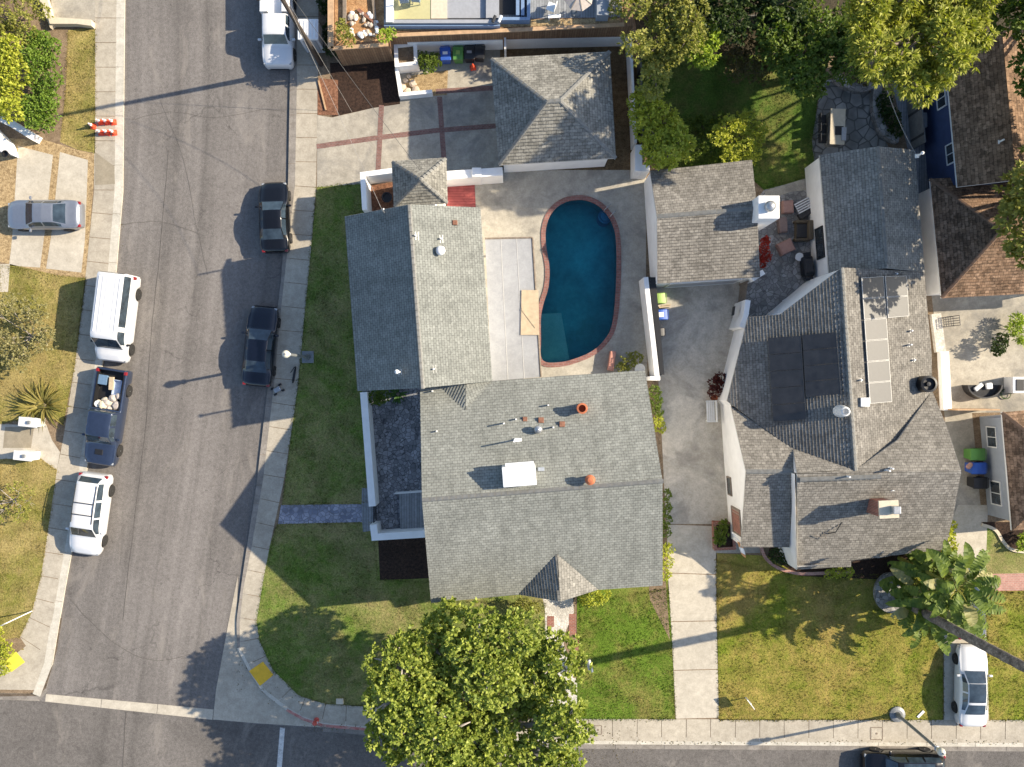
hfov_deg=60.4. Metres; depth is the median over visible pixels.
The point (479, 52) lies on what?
wheelie bin
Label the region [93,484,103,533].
side window
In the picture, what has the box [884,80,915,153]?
overhead wire
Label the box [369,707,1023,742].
sidewalk
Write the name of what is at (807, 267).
kettle barbecue
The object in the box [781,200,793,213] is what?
ottoman
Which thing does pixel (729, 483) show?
window
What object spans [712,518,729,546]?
brick planter plant
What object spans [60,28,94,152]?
lawn verge
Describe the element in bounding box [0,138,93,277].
driveway gravel
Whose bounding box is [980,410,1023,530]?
grey stucco house
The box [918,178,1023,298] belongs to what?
brown hip house
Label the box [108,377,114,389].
timber offcut
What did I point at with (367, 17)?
timber beam
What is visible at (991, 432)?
window
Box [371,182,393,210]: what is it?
utility nook
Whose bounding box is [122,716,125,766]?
tar seam
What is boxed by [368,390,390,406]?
courtyard bush
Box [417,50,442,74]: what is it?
round bush
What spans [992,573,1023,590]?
brick path
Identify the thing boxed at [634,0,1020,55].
tree bed
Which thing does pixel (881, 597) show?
stone ring
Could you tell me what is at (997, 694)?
lawn
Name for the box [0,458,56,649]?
front lawn
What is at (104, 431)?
pickup truck
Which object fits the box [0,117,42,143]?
stair wall
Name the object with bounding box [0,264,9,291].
stepping path
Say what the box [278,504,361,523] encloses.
garden path
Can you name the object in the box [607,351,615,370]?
trough planter
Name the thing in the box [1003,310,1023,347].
court plant
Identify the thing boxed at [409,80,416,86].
garden rock
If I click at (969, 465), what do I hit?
rubbish bag
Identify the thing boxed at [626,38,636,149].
boundary wall
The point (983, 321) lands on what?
side concrete
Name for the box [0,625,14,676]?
corner shrub
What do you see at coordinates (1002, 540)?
bed edging
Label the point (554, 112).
hip roof garage
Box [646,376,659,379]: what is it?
wall pier
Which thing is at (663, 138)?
garden tree
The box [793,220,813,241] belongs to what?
wicker armchair
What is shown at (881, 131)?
stone wall
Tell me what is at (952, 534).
bed shrub
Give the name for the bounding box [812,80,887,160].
stone patio
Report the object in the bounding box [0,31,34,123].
bright shrub
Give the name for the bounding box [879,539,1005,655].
giant bird of paradise
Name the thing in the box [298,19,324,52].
portable toilet
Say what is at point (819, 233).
window
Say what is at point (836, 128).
stone island
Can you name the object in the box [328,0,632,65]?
raised terrace
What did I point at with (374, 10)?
timber beam
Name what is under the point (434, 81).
dry planting strip
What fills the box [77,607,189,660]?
tar seam
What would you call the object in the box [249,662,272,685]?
tactile pad
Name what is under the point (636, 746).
gutter
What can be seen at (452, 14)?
terrace pool
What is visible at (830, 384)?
rambling grey house
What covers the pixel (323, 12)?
ivy patch
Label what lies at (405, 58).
block planter
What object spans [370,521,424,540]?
courtyard wall
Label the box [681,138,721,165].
garden shrub
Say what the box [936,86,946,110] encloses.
window
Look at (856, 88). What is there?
stone wall
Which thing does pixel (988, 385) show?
pillow
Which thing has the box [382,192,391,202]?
plant pot
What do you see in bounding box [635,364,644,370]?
plant pot
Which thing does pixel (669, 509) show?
side shrub
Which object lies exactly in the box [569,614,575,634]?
brick inset
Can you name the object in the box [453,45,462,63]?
wheelie bin
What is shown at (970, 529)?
driveway
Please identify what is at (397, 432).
courtyard
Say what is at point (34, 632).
sidewalk
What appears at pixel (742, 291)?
slatted gate
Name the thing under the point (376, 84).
mulch bed
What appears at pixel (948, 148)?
window
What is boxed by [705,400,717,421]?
garden bench
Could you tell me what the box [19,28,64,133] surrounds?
hedge
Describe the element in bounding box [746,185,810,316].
patio
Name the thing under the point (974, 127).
navy house
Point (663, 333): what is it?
wheelie bin
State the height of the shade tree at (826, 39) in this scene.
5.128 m
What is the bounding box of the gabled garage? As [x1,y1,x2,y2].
[644,160,778,287]
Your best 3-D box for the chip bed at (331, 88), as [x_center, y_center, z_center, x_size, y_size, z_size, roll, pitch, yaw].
[-11.514,-17.936,54.994,1.281,0.001,2.312,0,90,0]
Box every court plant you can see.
[990,332,1009,356]
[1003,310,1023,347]
[1015,532,1023,551]
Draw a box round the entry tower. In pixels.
[391,157,447,206]
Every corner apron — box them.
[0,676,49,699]
[213,577,319,726]
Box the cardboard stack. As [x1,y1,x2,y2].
[658,304,670,308]
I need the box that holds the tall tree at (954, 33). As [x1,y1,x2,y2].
[842,0,1003,109]
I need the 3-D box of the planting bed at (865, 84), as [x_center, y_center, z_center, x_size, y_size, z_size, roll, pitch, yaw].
[21.546,-18.932,54.504,1.627,1.033,1.387,0,90,0]
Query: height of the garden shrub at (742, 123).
2.679 m
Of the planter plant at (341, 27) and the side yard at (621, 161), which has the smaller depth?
the planter plant at (341, 27)
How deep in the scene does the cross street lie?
55.12 m
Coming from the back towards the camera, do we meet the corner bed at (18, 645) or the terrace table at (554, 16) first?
the corner bed at (18, 645)
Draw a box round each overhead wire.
[285,0,381,208]
[288,2,350,109]
[294,0,419,169]
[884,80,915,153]
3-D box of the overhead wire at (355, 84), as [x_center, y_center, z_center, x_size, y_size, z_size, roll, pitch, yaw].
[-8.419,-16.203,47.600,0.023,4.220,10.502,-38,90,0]
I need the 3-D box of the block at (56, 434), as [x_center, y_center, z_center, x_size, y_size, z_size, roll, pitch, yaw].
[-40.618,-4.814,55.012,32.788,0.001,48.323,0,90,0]
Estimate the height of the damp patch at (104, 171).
0.001 m
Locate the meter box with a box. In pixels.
[336,698,343,703]
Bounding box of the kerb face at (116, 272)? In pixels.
[51,8,124,666]
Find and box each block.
[0,0,122,692]
[238,11,1009,746]
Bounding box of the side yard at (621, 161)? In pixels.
[500,39,639,169]
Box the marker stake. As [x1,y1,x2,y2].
[317,77,326,109]
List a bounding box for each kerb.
[33,0,123,695]
[237,0,296,647]
[237,647,1023,746]
[286,709,368,730]
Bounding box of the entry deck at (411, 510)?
[399,492,423,528]
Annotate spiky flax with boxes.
[11,392,47,422]
[15,377,68,430]
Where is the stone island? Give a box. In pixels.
[825,108,846,146]
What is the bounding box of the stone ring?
[873,572,900,612]
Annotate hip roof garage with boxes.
[490,50,616,172]
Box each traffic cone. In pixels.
[88,123,95,129]
[95,119,103,125]
[96,129,103,135]
[102,119,110,125]
[102,129,110,135]
[108,119,116,125]
[109,129,117,135]
[470,63,475,70]
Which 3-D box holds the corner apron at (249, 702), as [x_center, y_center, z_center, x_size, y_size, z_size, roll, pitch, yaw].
[-17.017,18.171,55.104,5.773,0.001,10.932,-29,90,0]
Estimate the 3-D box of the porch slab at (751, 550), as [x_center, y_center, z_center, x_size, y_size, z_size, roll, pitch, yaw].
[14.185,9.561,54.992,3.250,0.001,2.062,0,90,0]
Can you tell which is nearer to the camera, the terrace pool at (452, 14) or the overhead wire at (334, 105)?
the overhead wire at (334, 105)
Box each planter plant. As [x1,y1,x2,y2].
[335,17,355,47]
[376,26,396,43]
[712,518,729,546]
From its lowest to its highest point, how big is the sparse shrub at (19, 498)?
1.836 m
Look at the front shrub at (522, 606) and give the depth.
53.94 m
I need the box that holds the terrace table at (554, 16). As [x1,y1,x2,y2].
[548,14,560,19]
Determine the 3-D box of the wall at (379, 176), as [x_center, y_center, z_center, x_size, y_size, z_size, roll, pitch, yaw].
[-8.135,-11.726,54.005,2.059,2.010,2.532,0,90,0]
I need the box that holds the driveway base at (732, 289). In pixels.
[661,282,739,523]
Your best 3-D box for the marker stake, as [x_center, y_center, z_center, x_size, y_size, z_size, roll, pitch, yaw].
[-11.875,-18.094,54.940,0.090,0.090,2.100,-14,90,0]
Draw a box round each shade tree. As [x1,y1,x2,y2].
[679,0,811,45]
[753,0,871,103]
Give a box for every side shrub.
[648,384,663,417]
[653,415,666,433]
[663,488,672,537]
[663,541,675,580]
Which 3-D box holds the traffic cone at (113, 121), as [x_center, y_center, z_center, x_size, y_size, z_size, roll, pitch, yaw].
[-24.875,-16.312,54.640,0.360,0.720,0.360,-9,90,0]
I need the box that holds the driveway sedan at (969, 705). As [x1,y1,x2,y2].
[951,643,992,726]
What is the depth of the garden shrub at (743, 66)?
52.58 m
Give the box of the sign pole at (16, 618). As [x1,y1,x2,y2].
[1,611,31,625]
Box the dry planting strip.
[403,70,447,95]
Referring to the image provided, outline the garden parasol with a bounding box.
[564,0,591,16]
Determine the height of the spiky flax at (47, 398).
0.755 m
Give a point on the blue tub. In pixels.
(103, 379)
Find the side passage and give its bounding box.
[891,81,928,193]
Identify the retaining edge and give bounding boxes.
[40,0,54,29]
[49,17,94,28]
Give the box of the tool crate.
[111,379,122,394]
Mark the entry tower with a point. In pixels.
(425, 184)
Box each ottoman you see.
[775,238,795,256]
[776,217,787,233]
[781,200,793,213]
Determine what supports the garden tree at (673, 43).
on the tree bed at (832, 4)
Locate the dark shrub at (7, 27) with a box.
[0,0,54,44]
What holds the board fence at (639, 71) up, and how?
on the side yard at (621, 161)
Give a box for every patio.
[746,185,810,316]
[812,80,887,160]
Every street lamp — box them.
[282,350,313,362]
[889,706,945,756]
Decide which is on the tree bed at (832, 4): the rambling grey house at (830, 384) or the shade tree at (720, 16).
the shade tree at (720, 16)
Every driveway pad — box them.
[9,146,52,266]
[46,152,87,271]
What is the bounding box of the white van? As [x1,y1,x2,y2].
[90,271,141,362]
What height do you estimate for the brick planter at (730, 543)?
0.460 m
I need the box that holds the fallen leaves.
[121,79,1018,764]
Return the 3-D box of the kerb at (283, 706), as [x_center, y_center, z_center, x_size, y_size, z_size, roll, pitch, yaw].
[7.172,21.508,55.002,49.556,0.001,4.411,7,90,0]
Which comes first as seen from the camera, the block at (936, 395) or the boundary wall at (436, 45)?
the boundary wall at (436, 45)
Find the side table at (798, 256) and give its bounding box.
[795,253,802,260]
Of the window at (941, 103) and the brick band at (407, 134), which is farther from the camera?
the brick band at (407, 134)
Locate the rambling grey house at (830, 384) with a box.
[717,267,960,569]
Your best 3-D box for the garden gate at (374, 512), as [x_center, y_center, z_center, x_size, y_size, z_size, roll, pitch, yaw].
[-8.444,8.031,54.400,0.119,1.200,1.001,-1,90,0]
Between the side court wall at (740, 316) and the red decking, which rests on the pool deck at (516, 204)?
the red decking
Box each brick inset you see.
[547,616,553,626]
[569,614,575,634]
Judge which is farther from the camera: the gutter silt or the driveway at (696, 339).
the gutter silt
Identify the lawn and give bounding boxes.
[0,265,85,423]
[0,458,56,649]
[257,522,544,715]
[282,184,366,504]
[577,574,674,718]
[642,55,829,189]
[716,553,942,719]
[986,528,1023,573]
[986,591,1023,719]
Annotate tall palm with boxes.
[911,607,1023,671]
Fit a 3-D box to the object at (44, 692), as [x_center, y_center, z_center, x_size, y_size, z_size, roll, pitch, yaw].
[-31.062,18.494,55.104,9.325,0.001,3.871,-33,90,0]
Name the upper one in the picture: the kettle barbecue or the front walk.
the kettle barbecue
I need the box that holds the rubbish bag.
[966,462,972,468]
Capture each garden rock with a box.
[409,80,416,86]
[412,86,418,90]
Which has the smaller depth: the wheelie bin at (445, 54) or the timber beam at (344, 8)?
the timber beam at (344, 8)
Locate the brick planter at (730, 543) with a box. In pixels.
[712,521,735,550]
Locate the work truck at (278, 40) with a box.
[258,0,295,69]
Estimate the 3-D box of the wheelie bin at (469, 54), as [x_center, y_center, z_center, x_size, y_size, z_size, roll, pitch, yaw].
[-2.625,-20.333,54.421,0.672,1.128,0.888,0,90,0]
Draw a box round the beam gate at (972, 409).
[948,408,999,409]
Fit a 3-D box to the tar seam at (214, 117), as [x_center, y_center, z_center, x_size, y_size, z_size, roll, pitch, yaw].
[-19.005,-16.865,55.112,9.653,0.001,0.462,-1,90,0]
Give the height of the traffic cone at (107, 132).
0.720 m
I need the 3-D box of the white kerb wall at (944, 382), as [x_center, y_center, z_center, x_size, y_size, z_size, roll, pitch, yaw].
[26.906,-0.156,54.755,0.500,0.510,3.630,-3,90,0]
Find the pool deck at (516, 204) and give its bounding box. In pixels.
[475,170,647,379]
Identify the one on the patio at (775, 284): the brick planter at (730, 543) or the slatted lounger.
the slatted lounger
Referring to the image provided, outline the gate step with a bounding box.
[362,488,372,531]
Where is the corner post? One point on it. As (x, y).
(638, 170)
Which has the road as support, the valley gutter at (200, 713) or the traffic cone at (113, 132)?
the valley gutter at (200, 713)
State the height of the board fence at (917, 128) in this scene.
1.810 m
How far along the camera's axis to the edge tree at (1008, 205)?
45.61 m
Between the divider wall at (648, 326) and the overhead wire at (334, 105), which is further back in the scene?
the divider wall at (648, 326)
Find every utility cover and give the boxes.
[594,725,601,734]
[870,727,882,739]
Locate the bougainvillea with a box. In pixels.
[759,235,772,267]
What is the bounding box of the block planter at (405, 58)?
[394,44,419,73]
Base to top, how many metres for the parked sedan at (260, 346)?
1.483 m
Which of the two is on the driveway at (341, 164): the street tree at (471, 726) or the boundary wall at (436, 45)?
the boundary wall at (436, 45)
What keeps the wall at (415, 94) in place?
on the driveway at (341, 164)
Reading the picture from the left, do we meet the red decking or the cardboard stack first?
the red decking
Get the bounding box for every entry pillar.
[13,450,39,460]
[18,417,44,427]
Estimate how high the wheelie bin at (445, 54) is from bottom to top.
1.128 m
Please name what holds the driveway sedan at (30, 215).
on the driveway pad at (66, 250)
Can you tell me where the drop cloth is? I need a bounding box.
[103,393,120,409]
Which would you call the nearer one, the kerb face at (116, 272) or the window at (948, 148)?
the window at (948, 148)
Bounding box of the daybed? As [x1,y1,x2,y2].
[962,385,1002,398]
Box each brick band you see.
[316,123,495,148]
[376,105,383,169]
[436,85,492,93]
[437,97,446,162]
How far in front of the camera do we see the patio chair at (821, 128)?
54.54 m
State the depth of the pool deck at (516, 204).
55.00 m
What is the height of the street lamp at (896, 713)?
6.000 m
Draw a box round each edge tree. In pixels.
[988,0,1023,98]
[991,87,1023,270]
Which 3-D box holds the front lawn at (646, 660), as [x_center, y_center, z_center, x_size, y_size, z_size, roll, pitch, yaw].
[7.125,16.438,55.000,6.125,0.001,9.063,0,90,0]
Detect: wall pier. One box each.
[472,168,481,184]
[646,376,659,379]
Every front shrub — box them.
[508,595,540,614]
[577,589,611,607]
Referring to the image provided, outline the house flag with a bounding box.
[731,532,745,557]
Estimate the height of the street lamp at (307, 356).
5.690 m
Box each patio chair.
[816,112,825,124]
[816,123,825,134]
[816,133,825,144]
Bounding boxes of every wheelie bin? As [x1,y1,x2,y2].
[440,46,450,63]
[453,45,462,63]
[464,45,474,62]
[474,44,484,61]
[657,293,666,303]
[659,309,668,319]
[660,328,665,335]
[964,448,985,460]
[965,462,986,473]
[967,476,988,488]
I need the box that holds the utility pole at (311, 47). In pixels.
[257,0,323,66]
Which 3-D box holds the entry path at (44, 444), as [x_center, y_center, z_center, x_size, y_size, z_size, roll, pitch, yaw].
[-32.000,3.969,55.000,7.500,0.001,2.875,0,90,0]
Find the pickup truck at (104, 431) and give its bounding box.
[82,367,132,466]
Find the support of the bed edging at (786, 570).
on the garden bed at (868, 568)
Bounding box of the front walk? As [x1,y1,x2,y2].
[543,598,576,706]
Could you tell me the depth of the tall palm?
45.92 m
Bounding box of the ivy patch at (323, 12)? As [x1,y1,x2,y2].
[315,0,337,57]
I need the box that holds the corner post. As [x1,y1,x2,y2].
[630,145,649,178]
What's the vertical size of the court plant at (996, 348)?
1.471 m
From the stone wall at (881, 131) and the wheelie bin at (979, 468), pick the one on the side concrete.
the wheelie bin at (979, 468)
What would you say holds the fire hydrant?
on the sidewalk at (294, 295)
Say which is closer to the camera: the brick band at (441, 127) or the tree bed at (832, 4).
the brick band at (441, 127)
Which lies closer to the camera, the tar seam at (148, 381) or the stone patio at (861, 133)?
the stone patio at (861, 133)
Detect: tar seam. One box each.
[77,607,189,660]
[122,156,167,619]
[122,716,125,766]
[123,221,203,235]
[132,109,285,119]
[160,101,207,274]
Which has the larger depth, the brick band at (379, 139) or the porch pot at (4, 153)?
the brick band at (379, 139)
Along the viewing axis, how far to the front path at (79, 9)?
55.00 m
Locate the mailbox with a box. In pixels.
[585,659,593,672]
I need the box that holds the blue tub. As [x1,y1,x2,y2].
[97,374,108,384]
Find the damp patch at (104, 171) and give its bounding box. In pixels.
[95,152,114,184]
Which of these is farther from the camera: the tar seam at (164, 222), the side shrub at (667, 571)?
the tar seam at (164, 222)
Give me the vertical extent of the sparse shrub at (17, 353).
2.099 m
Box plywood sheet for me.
[521,290,538,334]
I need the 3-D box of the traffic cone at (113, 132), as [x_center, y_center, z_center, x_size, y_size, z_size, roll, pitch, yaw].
[-24.844,-15.656,54.640,0.360,0.720,0.360,-10,90,0]
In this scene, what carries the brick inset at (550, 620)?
on the front walk
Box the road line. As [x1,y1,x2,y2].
[277,728,284,766]
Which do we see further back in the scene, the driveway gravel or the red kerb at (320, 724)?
the driveway gravel
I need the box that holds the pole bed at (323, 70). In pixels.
[318,0,340,78]
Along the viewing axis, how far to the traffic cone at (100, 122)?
54.83 m
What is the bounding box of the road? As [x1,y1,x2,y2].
[18,0,1006,748]
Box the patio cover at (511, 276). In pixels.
[485,237,541,380]
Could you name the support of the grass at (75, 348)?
on the front lawn at (14, 601)
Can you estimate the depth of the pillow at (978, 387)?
54.41 m
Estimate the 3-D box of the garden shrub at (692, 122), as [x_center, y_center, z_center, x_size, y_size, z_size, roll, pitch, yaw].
[11.945,-16.042,54.607,2.953,0.837,1.554,-8,90,0]
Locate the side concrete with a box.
[932,294,1023,549]
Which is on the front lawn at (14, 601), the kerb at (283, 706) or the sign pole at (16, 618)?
the sign pole at (16, 618)
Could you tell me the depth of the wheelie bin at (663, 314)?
53.91 m
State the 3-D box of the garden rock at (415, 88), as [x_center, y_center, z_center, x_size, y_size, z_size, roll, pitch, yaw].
[-5.996,-18.286,54.906,0.484,0.366,0.503,-11,90,0]
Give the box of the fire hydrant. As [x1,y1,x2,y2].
[312,717,318,725]
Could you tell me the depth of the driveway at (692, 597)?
55.00 m
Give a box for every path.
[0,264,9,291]
[0,424,59,469]
[3,427,33,447]
[45,27,67,141]
[51,0,94,20]
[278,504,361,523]
[764,179,805,195]
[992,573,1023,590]
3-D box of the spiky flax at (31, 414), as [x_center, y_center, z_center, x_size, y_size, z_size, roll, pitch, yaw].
[-29.942,1.578,54.727,2.631,0.546,2.382,0,90,0]
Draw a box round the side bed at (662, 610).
[647,380,669,638]
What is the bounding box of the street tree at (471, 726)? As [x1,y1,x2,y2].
[360,596,597,766]
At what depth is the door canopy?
54.00 m
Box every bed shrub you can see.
[768,547,789,566]
[824,566,854,579]
[940,520,959,552]
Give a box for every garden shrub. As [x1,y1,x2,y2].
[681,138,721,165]
[683,110,726,137]
[707,110,769,166]
[717,31,778,86]
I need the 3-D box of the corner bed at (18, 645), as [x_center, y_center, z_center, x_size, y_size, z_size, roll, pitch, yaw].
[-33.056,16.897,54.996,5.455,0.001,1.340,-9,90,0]
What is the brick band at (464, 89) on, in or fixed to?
on the driveway at (341, 164)
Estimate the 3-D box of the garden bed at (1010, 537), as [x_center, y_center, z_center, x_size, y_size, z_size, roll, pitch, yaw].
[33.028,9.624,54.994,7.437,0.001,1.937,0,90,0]
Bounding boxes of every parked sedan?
[241,305,280,386]
[255,182,292,253]
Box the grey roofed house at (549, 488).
[420,370,663,602]
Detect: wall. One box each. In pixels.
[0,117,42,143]
[360,168,391,212]
[360,392,378,506]
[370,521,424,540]
[395,69,432,99]
[407,40,502,51]
[447,167,502,186]
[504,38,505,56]
[506,37,627,48]
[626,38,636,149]
[639,277,659,376]
[729,300,750,330]
[740,270,764,282]
[832,70,883,93]
[870,83,898,144]
[929,313,945,352]
[937,352,951,409]
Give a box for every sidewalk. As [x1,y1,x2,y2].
[0,628,50,689]
[20,0,115,648]
[240,0,368,726]
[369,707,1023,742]
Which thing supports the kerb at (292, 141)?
on the block at (936, 395)
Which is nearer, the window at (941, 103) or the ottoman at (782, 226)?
the window at (941, 103)
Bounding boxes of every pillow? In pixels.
[973,383,982,390]
[985,383,992,388]
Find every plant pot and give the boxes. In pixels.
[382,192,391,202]
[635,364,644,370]
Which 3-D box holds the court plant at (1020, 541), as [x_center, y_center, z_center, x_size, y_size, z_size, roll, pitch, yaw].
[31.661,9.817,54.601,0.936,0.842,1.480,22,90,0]
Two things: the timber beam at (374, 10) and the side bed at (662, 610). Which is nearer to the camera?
the timber beam at (374, 10)
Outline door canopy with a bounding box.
[1004,377,1023,392]
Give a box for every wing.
[345,204,491,390]
[805,146,924,278]
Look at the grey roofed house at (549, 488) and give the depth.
48.13 m
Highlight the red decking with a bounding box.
[447,185,475,206]
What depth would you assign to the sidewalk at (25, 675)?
55.00 m
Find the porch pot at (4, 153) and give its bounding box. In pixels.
[1,150,9,156]
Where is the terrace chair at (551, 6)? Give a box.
[546,1,557,13]
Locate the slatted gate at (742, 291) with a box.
[737,280,748,302]
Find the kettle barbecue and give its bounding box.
[800,252,813,280]
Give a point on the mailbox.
(588, 664)
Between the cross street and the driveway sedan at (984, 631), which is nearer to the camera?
the driveway sedan at (984, 631)
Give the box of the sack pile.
[95,397,112,408]
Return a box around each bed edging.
[760,547,850,574]
[981,523,1023,552]
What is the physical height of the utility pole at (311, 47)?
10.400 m
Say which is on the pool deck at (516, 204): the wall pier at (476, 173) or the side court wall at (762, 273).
the wall pier at (476, 173)
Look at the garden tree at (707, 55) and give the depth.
50.74 m
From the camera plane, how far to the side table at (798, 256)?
54.50 m
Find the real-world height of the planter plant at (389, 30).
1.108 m
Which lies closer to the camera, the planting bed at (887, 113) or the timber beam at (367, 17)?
the timber beam at (367, 17)
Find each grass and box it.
[0,28,97,642]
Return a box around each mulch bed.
[330,61,399,116]
[378,538,428,579]
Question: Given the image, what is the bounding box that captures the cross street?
[0,700,1023,766]
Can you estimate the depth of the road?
55.12 m
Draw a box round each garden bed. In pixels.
[768,547,940,578]
[869,84,907,148]
[982,522,1023,552]
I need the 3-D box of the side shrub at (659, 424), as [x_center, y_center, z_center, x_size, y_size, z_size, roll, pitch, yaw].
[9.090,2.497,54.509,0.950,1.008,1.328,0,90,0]
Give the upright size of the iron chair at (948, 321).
1.022 m
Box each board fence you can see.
[637,51,643,164]
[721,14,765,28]
[906,86,925,149]
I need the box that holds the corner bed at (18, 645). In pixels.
[0,637,25,659]
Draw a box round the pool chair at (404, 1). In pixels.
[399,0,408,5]
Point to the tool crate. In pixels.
(117, 386)
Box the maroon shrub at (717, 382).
[707,371,725,398]
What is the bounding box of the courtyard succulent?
[390,389,406,403]
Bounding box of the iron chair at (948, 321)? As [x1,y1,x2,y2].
[942,315,960,326]
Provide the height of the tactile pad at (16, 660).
0.001 m
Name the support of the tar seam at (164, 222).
on the road
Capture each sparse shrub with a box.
[0,292,58,373]
[0,480,35,522]
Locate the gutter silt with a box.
[0,618,61,695]
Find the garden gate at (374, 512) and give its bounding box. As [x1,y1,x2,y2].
[373,506,376,522]
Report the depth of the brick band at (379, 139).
54.99 m
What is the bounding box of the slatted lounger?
[794,197,810,219]
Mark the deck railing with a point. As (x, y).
(405, 492)
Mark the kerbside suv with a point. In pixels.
(918, 757)
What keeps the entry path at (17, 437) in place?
on the entry path at (44, 444)
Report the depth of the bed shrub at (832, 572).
54.22 m
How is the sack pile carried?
in the pickup truck at (104, 431)
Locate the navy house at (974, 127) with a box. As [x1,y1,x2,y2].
[922,29,1023,188]
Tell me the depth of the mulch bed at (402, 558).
54.99 m
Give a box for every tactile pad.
[6,652,24,671]
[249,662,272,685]
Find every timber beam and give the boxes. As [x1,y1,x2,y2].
[343,0,346,24]
[357,8,384,28]
[372,0,376,19]
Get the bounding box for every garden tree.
[615,0,710,101]
[626,86,696,171]
[683,12,725,70]
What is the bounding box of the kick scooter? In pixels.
[290,366,295,382]
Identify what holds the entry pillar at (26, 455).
on the entry path at (44, 444)
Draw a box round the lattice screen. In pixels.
[648,277,663,374]
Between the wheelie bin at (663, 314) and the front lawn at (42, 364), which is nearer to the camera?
the wheelie bin at (663, 314)
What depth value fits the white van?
52.97 m
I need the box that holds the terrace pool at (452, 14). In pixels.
[384,0,529,28]
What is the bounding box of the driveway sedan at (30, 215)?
[7,196,84,231]
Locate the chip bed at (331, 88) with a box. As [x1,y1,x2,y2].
[317,78,337,114]
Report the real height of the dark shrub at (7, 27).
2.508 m
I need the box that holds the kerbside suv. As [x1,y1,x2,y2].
[860,747,945,766]
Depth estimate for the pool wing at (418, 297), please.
48.36 m
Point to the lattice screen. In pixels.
(654, 298)
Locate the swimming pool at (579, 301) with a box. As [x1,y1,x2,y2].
[539,195,620,366]
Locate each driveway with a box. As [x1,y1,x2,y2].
[317,50,503,186]
[657,286,737,522]
[667,525,718,718]
[944,505,988,719]
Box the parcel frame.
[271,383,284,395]
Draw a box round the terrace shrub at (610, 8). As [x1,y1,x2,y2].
[606,0,626,19]
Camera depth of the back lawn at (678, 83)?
55.00 m
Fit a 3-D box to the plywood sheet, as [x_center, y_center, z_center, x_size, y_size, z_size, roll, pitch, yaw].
[1.065,-4.197,52.005,1.100,0.070,2.650,0,90,0]
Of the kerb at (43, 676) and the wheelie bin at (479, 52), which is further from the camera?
the kerb at (43, 676)
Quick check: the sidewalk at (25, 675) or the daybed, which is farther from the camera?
the sidewalk at (25, 675)
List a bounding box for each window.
[78,476,101,483]
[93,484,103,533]
[726,476,732,495]
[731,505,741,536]
[814,225,824,259]
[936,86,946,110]
[945,142,953,165]
[985,426,997,447]
[989,480,1002,506]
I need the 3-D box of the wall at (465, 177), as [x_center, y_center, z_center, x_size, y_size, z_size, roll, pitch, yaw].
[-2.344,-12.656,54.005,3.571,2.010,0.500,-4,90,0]
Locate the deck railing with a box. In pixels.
[394,490,421,493]
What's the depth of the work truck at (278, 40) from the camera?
53.79 m
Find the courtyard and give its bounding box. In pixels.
[362,388,421,528]
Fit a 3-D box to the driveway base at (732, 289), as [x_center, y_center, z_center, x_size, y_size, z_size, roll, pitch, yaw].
[12.470,0.594,55.004,7.063,0.001,16.376,0,90,0]
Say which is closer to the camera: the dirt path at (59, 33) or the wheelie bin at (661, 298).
the wheelie bin at (661, 298)
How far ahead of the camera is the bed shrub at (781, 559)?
54.13 m
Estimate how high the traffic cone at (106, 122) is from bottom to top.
0.720 m
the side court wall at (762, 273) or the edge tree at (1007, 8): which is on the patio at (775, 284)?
the side court wall at (762, 273)
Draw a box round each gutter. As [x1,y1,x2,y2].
[45,694,213,719]
[323,727,1023,750]
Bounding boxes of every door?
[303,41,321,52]
[664,278,742,287]
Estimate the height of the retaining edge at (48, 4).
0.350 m
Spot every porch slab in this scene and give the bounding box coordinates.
[0,131,18,157]
[713,520,759,552]
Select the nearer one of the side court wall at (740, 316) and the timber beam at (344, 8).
the timber beam at (344, 8)
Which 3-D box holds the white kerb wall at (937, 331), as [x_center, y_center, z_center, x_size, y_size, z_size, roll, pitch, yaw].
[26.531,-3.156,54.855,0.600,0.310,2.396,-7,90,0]
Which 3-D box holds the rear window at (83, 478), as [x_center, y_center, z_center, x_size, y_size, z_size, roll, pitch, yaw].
[-25.756,5.878,53.682,1.360,0.463,0.281,8,90,0]
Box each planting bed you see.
[847,68,871,86]
[875,90,903,138]
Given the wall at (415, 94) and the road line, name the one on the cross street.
the road line
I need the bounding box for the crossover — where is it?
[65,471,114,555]

